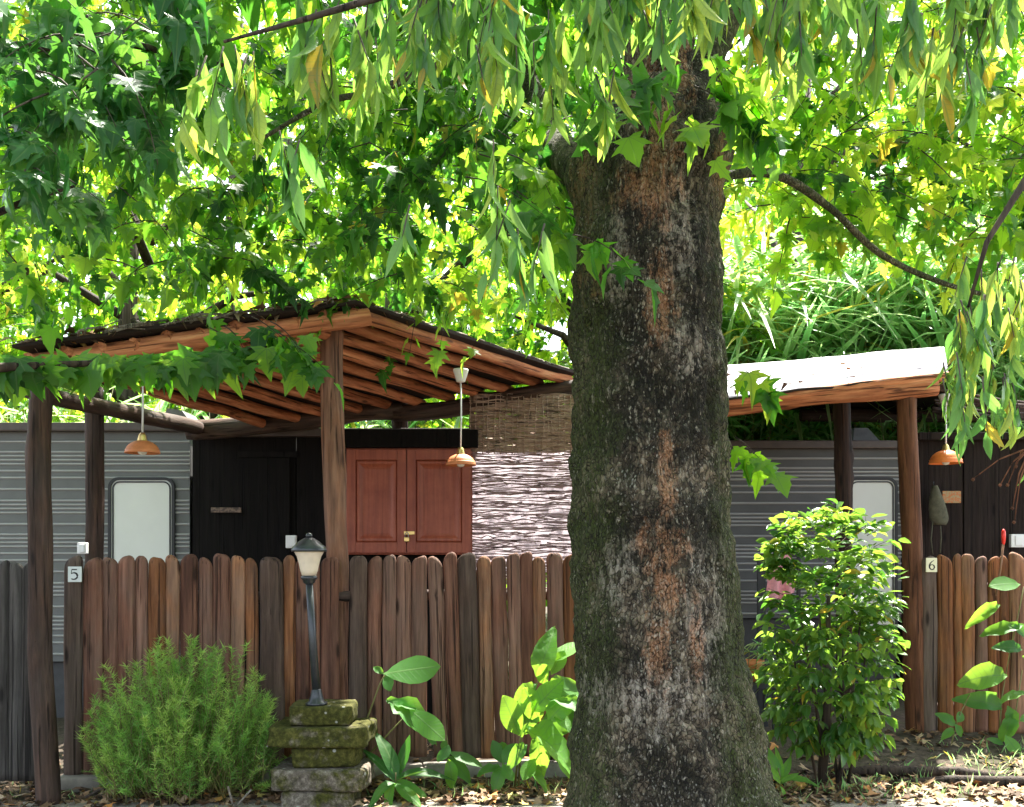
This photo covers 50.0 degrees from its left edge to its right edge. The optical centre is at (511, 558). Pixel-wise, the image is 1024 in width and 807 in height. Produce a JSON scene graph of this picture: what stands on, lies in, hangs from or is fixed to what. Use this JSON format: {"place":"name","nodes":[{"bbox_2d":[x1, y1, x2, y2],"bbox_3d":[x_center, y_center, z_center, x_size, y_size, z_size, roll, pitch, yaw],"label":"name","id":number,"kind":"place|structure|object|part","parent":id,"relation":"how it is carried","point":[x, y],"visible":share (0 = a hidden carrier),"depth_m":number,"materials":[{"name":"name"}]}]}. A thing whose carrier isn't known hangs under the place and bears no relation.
{"place":"outdoors","nodes":[
{"label":"outdoors","id":0,"kind":"place"},
{"bbox_2d":[0,574,1023,806],"bbox_3d":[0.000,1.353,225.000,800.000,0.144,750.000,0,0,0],"label":"ground","id":1,"kind":"structure","parent":0,"point":[920,755],"depth_m":7.40,"materials":[{"name":"soil"}]},
{"bbox_2d":[0,560,33,780],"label":"palisade fence","id":2,"kind":"object","parent":1,"relation":"on","point":[16,756],"visible":0.77,"depth_m":6.57,"materials":[{"name":"wood"}]},
{"bbox_2d":[0,92,171,421],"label":"broadleaf tree","id":3,"kind":"object","parent":1,"relation":"on","point":[14,281],"visible":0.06,"depth_m":14.78,"materials":[{"name":"green plant"}]},
{"bbox_2d":[85,788,104,797],"bbox_3d":[-2.439,1.376,6.377,0.178,0.095,0.035,0,0,-18],"label":"dry stick","id":4,"kind":"object","parent":1,"relation":"on","point":[97,791],"visible":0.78,"depth_m":6.38,"materials":[{"name":"brown wood"}]},
{"bbox_2d":[0,408,197,717],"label":"caravan","id":5,"kind":"object","parent":1,"relation":"on","point":[148,514],"visible":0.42,"depth_m":9.60,"materials":[{"name":"grey metal"}]},
{"bbox_2d":[77,543,88,553],"bbox_3d":[-2.852,-0.068,7.295,0.060,0.075,0.059,0,0,0],"label":"socket box","id":6,"kind":"object","parent":5,"relation":"attached to","point":[82,548],"visible":1,"depth_m":7.28,"materials":[{"name":"white plastic"}]},
{"bbox_2d":[108,477,175,564],"bbox_3d":[-3.230,0.067,9.583,0.580,1.550,0.034,0,0,0],"label":"door","id":7,"kind":"structure","parent":5,"relation":"in","point":[141,510],"depth_m":9.58,"materials":[{"name":"white glass"}]},
{"bbox_2d":[0,386,218,421],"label":"giant reed","id":8,"kind":"object","parent":1,"relation":"on","point":[161,405],"visible":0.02,"depth_m":12.39,"materials":[{"name":"green plant"}]},
{"bbox_2d":[118,397,221,421],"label":"giant reed","id":9,"kind":"object","parent":1,"relation":"on","point":[204,415],"depth_m":12.47,"materials":[{"name":"green plant"}]},
{"bbox_2d":[0,0,343,410],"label":"plane tree","id":10,"kind":"object","parent":1,"relation":"on","point":[79,95],"visible":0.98,"depth_m":4.33,"materials":[{"name":"green plant"}]},
{"bbox_2d":[73,634,290,806],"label":"feathery shrub","id":11,"kind":"object","parent":1,"relation":"on","point":[170,738],"visible":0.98,"depth_m":6.31,"materials":[{"name":"green plant"}]},
{"bbox_2d":[0,5,469,421],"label":"broadleaf tree","id":12,"kind":"object","parent":1,"relation":"on","point":[126,315],"visible":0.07,"depth_m":13.89,"materials":[{"name":"green plant"}]},
{"bbox_2d":[0,0,520,427],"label":"broadleaf tree","id":13,"kind":"object","parent":1,"relation":"on","point":[161,315],"visible":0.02,"depth_m":19.11,"materials":[{"name":"green plant"}]},
{"bbox_2d":[12,297,573,805],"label":"pergola","id":14,"kind":"object","parent":1,"relation":"on","point":[354,349],"visible":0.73,"depth_m":7.23,"materials":[{"name":"brown wood"}]},
{"bbox_2d":[124,386,160,454],"bbox_3d":[-2.271,-0.974,6.750,0.214,0.680,0.214,0,0,0],"label":"pendant lamp","id":15,"kind":"object","parent":14,"relation":"hanging from","point":[141,445],"visible":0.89,"depth_m":6.71,"materials":[{"name":"orange metal"}]},
{"bbox_2d":[0,292,441,351],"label":"dead leaves on roof","id":16,"kind":"object","parent":14,"relation":"on","point":[70,329],"visible":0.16,"depth_m":6.59,"materials":[{"name":"brown plant"}]},
{"bbox_2d":[446,368,475,466],"bbox_3d":[-0.359,-0.984,7.700,0.214,0.688,0.214,0,0,0],"label":"pendant lamp","id":17,"kind":"object","parent":14,"relation":"hanging from","point":[460,458],"visible":1,"depth_m":7.67,"materials":[{"name":"orange metal"}]},
{"bbox_2d":[469,392,573,589],"bbox_3d":[0.389,-0.546,9.376,1.518,1.750,0.086,0,0,0],"label":"reed screen","id":18,"kind":"object","parent":14,"relation":"attached to","point":[521,489],"visible":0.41,"depth_m":9.36,"materials":[{"name":"grey wicker"}]},
{"bbox_2d":[60,759,566,791],"bbox_3d":[-0.958,1.390,6.993,3.644,0.148,0.212,0,0,-9],"label":"fence footing","id":19,"kind":"object","parent":1,"relation":"on","point":[68,782],"visible":0.09,"depth_m":6.97,"materials":[{"name":"concrete"}]},
{"bbox_2d":[63,552,575,774],"bbox_3d":[-0.938,0.648,7.039,3.672,1.388,0.162,0,0,-9],"label":"palisade fence","id":20,"kind":"object","parent":19,"relation":"on","point":[126,610],"visible":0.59,"depth_m":6.96,"materials":[{"name":"brown wood"}]},
{"bbox_2d":[68,567,81,581],"bbox_3d":[-2.648,0.096,6.654,0.082,0.094,0.014,0,0,0],"label":"number tile","id":21,"kind":"object","parent":20,"relation":"attached to","point":[74,574],"visible":1,"depth_m":6.65,"materials":[{"name":"white ceramic"}]},
{"bbox_2d":[265,699,375,806],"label":"block stack","id":22,"kind":"object","parent":1,"relation":"on","point":[327,764],"visible":0.97,"depth_m":6.18,"materials":[{"name":"stone"}]},
{"bbox_2d":[291,533,326,705],"bbox_3d":[-1.159,0.344,6.280,0.207,0.982,0.204,0,0,0],"label":"garden lantern","id":23,"kind":"object","parent":22,"relation":"on","point":[309,550],"visible":1,"depth_m":6.25,"materials":[{"name":"black paint"}]},
{"bbox_2d":[193,428,468,720],"bbox_3d":[-1.550,0.141,10.300,2.439,2.519,1.760,0,0,0],"label":"plank hut","id":24,"kind":"object","parent":1,"relation":"on","point":[270,485],"visible":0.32,"depth_m":9.50,"materials":[{"name":"black wood"}]},
{"bbox_2d":[211,507,240,512],"bbox_3d":[-2.459,-0.416,9.450,0.260,0.045,0.018,0,0,0],"label":"wall plaque","id":25,"kind":"object","parent":24,"relation":"attached to","point":[225,509],"depth_m":9.44,"materials":[{"name":"brown wood"}]},
{"bbox_2d":[238,451,296,720],"bbox_3d":[-2.109,0.238,9.486,0.506,2.324,0.038,0,0,0],"label":"door","id":26,"kind":"structure","parent":24,"relation":"in","point":[267,480],"depth_m":9.47,"materials":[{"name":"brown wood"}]},
{"bbox_2d":[286,535,296,547],"bbox_3d":[-1.896,-0.144,9.435,0.090,0.110,0.059,0,0,0],"label":"socket box","id":27,"kind":"object","parent":24,"relation":"attached to","point":[291,541],"visible":0.75,"depth_m":9.41,"materials":[{"name":"white plastic"}]},
{"bbox_2d":[344,430,477,554],"bbox_3d":[-0.875,-0.562,9.388,1.173,1.059,0.204,0,0,0],"label":"cupboard","id":28,"kind":"object","parent":24,"relation":"attached to","point":[409,492],"visible":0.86,"depth_m":9.32,"materials":[{"name":"red paint"}]},
{"bbox_3d":[-1.150,-0.487,9.328,0.503,0.879,0.030,0,0,0],"label":"door","id":29,"kind":"part","parent":28,"relation":"part of","materials":[{"name":"red paint"}]},
{"bbox_3d":[-0.619,-0.487,9.328,0.542,0.879,0.030,0,0,0],"label":"door","id":30,"kind":"part","parent":28,"relation":"part of","materials":[{"name":"red paint"}]},
{"bbox_2d":[137,7,590,427],"bbox_3d":[-1.434,-2.980,14.950,7.580,8.989,4.709,0,0,0],"label":"broadleaf tree","id":31,"kind":"object","parent":1,"relation":"on","point":[385,302],"visible":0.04,"depth_m":14.58,"materials":[{"name":"green plant"}]},
{"bbox_2d":[363,655,444,757],"bbox_3d":[-0.689,0.914,6.497,0.599,0.672,0.250,0,0,0],"label":"broadleaf plant","id":32,"kind":"object","parent":1,"relation":"on","point":[411,711],"visible":0.87,"depth_m":6.47,"materials":[{"name":"green plant"}]},
{"bbox_2d":[344,398,468,427],"bbox_3d":[-1.440,-0.275,12.531,3.708,3.614,3.099,0,0,-14],"label":"giant reed","id":33,"kind":"object","parent":1,"relation":"on","point":[367,425],"depth_m":12.43,"materials":[{"name":"green plant"}]},
{"bbox_2d":[363,731,454,806],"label":"broadleaf plant","id":34,"kind":"object","parent":1,"relation":"on","point":[391,765],"visible":0.96,"depth_m":6.41,"materials":[{"name":"green plant"}]},
{"bbox_2d":[437,735,482,789],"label":"broadleaf plant","id":35,"kind":"object","parent":1,"relation":"on","point":[455,766],"visible":1,"depth_m":6.51,"materials":[{"name":"green plant"}]},
{"bbox_2d":[477,740,515,793],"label":"broadleaf plant","id":36,"kind":"object","parent":1,"relation":"on","point":[501,751],"visible":0.9,"depth_m":6.55,"materials":[{"name":"green plant"}]},
{"bbox_2d":[0,0,1023,806],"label":"plane tree","id":37,"kind":"object","parent":1,"relation":"on","point":[666,712],"visible":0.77,"depth_m":5.53,"materials":[{"name":"green plant"}]},
{"bbox_2d":[0,727,1023,806],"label":"leaf litter","id":38,"kind":"object","parent":1,"relation":"on","point":[560,792],"visible":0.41,"depth_m":6.46,"materials":[{"name":"brown plant"}]},
{"bbox_2d":[0,0,1023,606],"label":"wood","id":39,"kind":"object","parent":1,"relation":"on","point":[252,302],"depth_m":25.41,"materials":[{"name":"green plant"}]},
{"bbox_2d":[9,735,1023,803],"bbox_3d":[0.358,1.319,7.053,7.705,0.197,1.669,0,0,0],"label":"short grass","id":40,"kind":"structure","parent":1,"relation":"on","point":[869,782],"depth_m":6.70,"materials":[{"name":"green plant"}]},
{"bbox_2d":[500,626,578,792],"bbox_3d":[0.198,0.894,6.574,0.467,0.963,0.492,0,0,11],"label":"broadleaf plant","id":41,"kind":"object","parent":1,"relation":"on","point":[555,697],"visible":0.91,"depth_m":6.50,"materials":[{"name":"green plant"}]},
{"bbox_2d":[173,0,1023,523],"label":"drooping tree","id":42,"kind":"object","parent":1,"relation":"on","point":[489,46],"visible":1,"depth_m":2.97,"materials":[{"name":"green plant"}]},
{"bbox_2d":[406,67,830,439],"bbox_3d":[1.121,-2.377,13.558,5.357,7.759,4.287,0,0,0],"label":"broadleaf tree","id":43,"kind":"object","parent":1,"relation":"on","point":[545,355],"visible":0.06,"depth_m":13.01,"materials":[{"name":"green plant"}]},
{"bbox_2d":[403,8,880,419],"bbox_3d":[2.303,-4.731,19.043,9.349,12.472,5.512,0,0,0],"label":"broadleaf tree","id":44,"kind":"object","parent":1,"relation":"on","point":[733,45],"depth_m":19.08,"materials":[{"name":"green plant"}]},
{"bbox_2d":[509,152,931,439],"bbox_3d":[2.805,-1.555,13.599,4.851,5.912,5.274,0,0,39],"label":"giant reed","id":45,"kind":"object","parent":1,"relation":"on","point":[743,344],"visible":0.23,"depth_m":12.77,"materials":[{"name":"green plant"}]},
{"bbox_2d":[752,682,776,729],"bbox_3d":[1.822,1.172,8.400,0.360,0.455,0.360,0,0,0],"label":"plant stand","id":46,"kind":"object","parent":1,"relation":"on","point":[763,686],"visible":0.17,"depth_m":8.24,"materials":[{"name":"black"}]},
{"bbox_2d":[744,639,789,698],"bbox_3d":[1.898,0.825,8.282,0.591,0.470,0.625,0,0,0],"label":"sedge plant","id":47,"kind":"object","parent":46,"relation":"on","point":[753,665],"visible":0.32,"depth_m":8.27,"materials":[{"name":"plant"}]},
{"bbox_2d":[534,24,1018,376],"bbox_3d":[4.060,-3.096,16.186,7.653,9.195,4.861,0,0,0],"label":"broadleaf tree","id":48,"kind":"object","parent":1,"relation":"on","point":[893,110],"depth_m":15.49,"materials":[{"name":"green plant"}]},
{"bbox_2d":[757,554,801,712],"bbox_3d":[2.240,0.682,9.224,0.390,1.435,0.052,0,0,0],"label":"towel rail","id":49,"kind":"object","parent":1,"relation":"on","point":[761,582],"visible":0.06,"depth_m":9.22,"materials":[{"name":"black metal"}]},
{"bbox_2d":[766,555,794,600],"bbox_3d":[2.252,0.167,9.203,0.256,0.397,0.084,0,0,0],"label":"pink towel","id":50,"kind":"object","parent":49,"relation":"hanging from","point":[774,585],"visible":0.23,"depth_m":9.20,"materials":[{"name":"pink fabric"}]},
{"bbox_2d":[767,746,819,798],"bbox_3d":[1.678,1.248,6.575,0.438,0.341,0.264,0,0,-30],"label":"broadleaf plant","id":51,"kind":"object","parent":1,"relation":"on","point":[780,770],"visible":0.85,"depth_m":6.52,"materials":[{"name":"green plant"}]},
{"bbox_2d":[729,428,901,697],"bbox_3d":[2.199,0.079,11.230,2.892,2.702,2.220,0,0,0],"label":"caravan","id":52,"kind":"object","parent":1,"relation":"on","point":[809,464],"visible":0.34,"depth_m":10.20,"materials":[{"name":"grey metal"}]},
{"bbox_2d":[852,477,897,637],"bbox_3d":[3.337,-0.006,10.183,0.470,1.490,0.034,0,0,0],"label":"door","id":53,"kind":"structure","parent":52,"relation":"in","point":[877,495],"depth_m":10.18,"materials":[{"name":"white plastic"}]},
{"bbox_2d":[751,498,910,785],"bbox_3d":[1.933,0.527,6.752,1.059,1.790,0.914,0,0,0],"label":"laurel bush","id":54,"kind":"object","parent":1,"relation":"on","point":[851,737],"visible":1,"depth_m":6.63,"materials":[{"name":"green plant"}]},
{"bbox_2d":[724,166,1021,439],"bbox_3d":[4.211,-1.667,13.786,5.300,6.135,5.048,0,0,0],"label":"giant reed","id":55,"kind":"object","parent":1,"relation":"on","point":[861,293],"visible":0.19,"depth_m":12.99,"materials":[{"name":"green plant"}]},
{"bbox_2d":[727,347,1023,732],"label":"shelter","id":56,"kind":"object","parent":1,"relation":"on","point":[901,381],"visible":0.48,"depth_m":8.24,"materials":[{"name":"brown wood"}]},
{"bbox_2d":[727,359,936,394],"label":"dead leaves on roof","id":57,"kind":"object","parent":56,"relation":"on","point":[784,385],"visible":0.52,"depth_m":8.51,"materials":[{"name":"brown plant"}]},
{"bbox_2d":[929,393,962,464],"bbox_3d":[3.396,-1.008,8.600,0.255,0.554,0.255,0,0,0],"label":"pendant lamp","id":58,"kind":"object","parent":56,"relation":"hanging from","point":[945,455],"visible":0.86,"depth_m":8.55,"materials":[{"name":"orange metal"}]},
{"bbox_2d":[740,11,1023,340],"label":"broadleaf tree","id":59,"kind":"object","parent":1,"relation":"on","point":[823,73],"depth_m":19.45,"materials":[{"name":"green plant"}]},
{"bbox_2d":[808,765,1013,776],"bbox_3d":[2.549,1.367,6.977,1.309,0.105,0.114,0,0,3],"label":"surface root","id":60,"kind":"object","parent":1,"relation":"on","point":[885,770],"visible":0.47,"depth_m":6.95,"materials":[{"name":"brown plant"}]},
{"bbox_2d":[804,116,1023,439],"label":"giant reed","id":61,"kind":"object","parent":1,"relation":"on","point":[939,340],"visible":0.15,"depth_m":12.85,"materials":[{"name":"green plant"}]},
{"bbox_2d":[822,316,1023,439],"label":"giant reed","id":62,"kind":"object","parent":1,"relation":"on","point":[884,428],"visible":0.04,"depth_m":12.48,"materials":[{"name":"green plant"}]},
{"bbox_2d":[873,12,1023,386],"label":"broadleaf tree","id":63,"kind":"object","parent":1,"relation":"on","point":[890,119],"visible":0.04,"depth_m":14.40,"materials":[{"name":"green plant"}]},
{"bbox_2d":[880,775,1023,786],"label":"surface root","id":64,"kind":"object","parent":1,"relation":"on","point":[1004,781],"visible":0.66,"depth_m":6.71,"materials":[{"name":"brown plant"}]},
{"bbox_2d":[935,693,969,745],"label":"broadleaf plant","id":65,"kind":"object","parent":1,"relation":"on","point":[947,718],"visible":0.97,"depth_m":7.68,"materials":[{"name":"green plant"}]},
{"bbox_2d":[896,432,1023,700],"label":"plank hut","id":66,"kind":"object","parent":1,"relation":"on","point":[981,515],"visible":0.12,"depth_m":10.10,"materials":[{"name":"black wood"}]},
{"bbox_2d":[928,482,948,554],"bbox_3d":[3.860,-0.367,9.949,0.183,0.668,0.106,0,0,0],"label":"shovel","id":67,"kind":"object","parent":66,"relation":"hanging from","point":[938,513],"visible":1,"depth_m":9.90,"materials":[{"name":"black paint"}]},
{"bbox_2d":[942,491,960,502],"bbox_3d":[4.000,-0.559,10.000,0.170,0.110,0.018,0,0,0],"label":"wall plaque","id":68,"kind":"object","parent":66,"relation":"attached to","point":[951,496],"depth_m":9.99,"materials":[{"name":"orange wood"}]},
{"bbox_2d":[1009,534,1023,546],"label":"socket box","id":69,"kind":"object","parent":66,"relation":"attached to","point":[1016,540],"visible":1,"depth_m":9.99,"materials":[{"name":"white plastic"}]},
{"bbox_2d":[922,552,1023,733],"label":"palisade fence","id":70,"kind":"object","parent":1,"relation":"on","point":[956,589],"visible":0.72,"depth_m":8.17,"materials":[{"name":"brown wood"}]},
{"bbox_2d":[926,558,936,571],"bbox_3d":[3.096,0.048,8.109,0.082,0.105,0.014,0,0,0],"label":"number tile","id":71,"kind":"object","parent":70,"relation":"attached to","point":[931,564],"visible":1,"depth_m":8.10,"materials":[{"name":"beige ceramic"}]},
{"bbox_2d":[995,529,1005,595],"bbox_3d":[3.582,0.030,8.055,0.072,0.490,0.031,0,0,15],"label":"red tipped stick","id":72,"kind":"object","parent":70,"relation":"attached to","point":[1003,535],"visible":0.95,"depth_m":8.05,"materials":[{"name":"plastic"}]},
{"bbox_2d":[951,576,1023,752],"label":"broadleaf plant","id":73,"kind":"object","parent":1,"relation":"on","point":[982,676],"visible":0.98,"depth_m":7.72,"materials":[{"name":"green plant"}]},
{"bbox_2d":[0,797,1023,806],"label":"dirt path","id":74,"kind":"structure","parent":0,"point":[966,802],"depth_m":6.23,"materials":[{"name":"brown soil"}]},
{"bbox_2d":[227,786,251,806],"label":"dry stick","id":75,"kind":"object","parent":74,"relation":"on","point":[242,799],"visible":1,"depth_m":6.12,"materials":[{"name":"grey wood"}]},
{"bbox_2d":[2,0,1023,421],"label":"sky","id":76,"kind":"structure","parent":0,"point":[554,342],"materials":[{"name":"white"}]}
]}

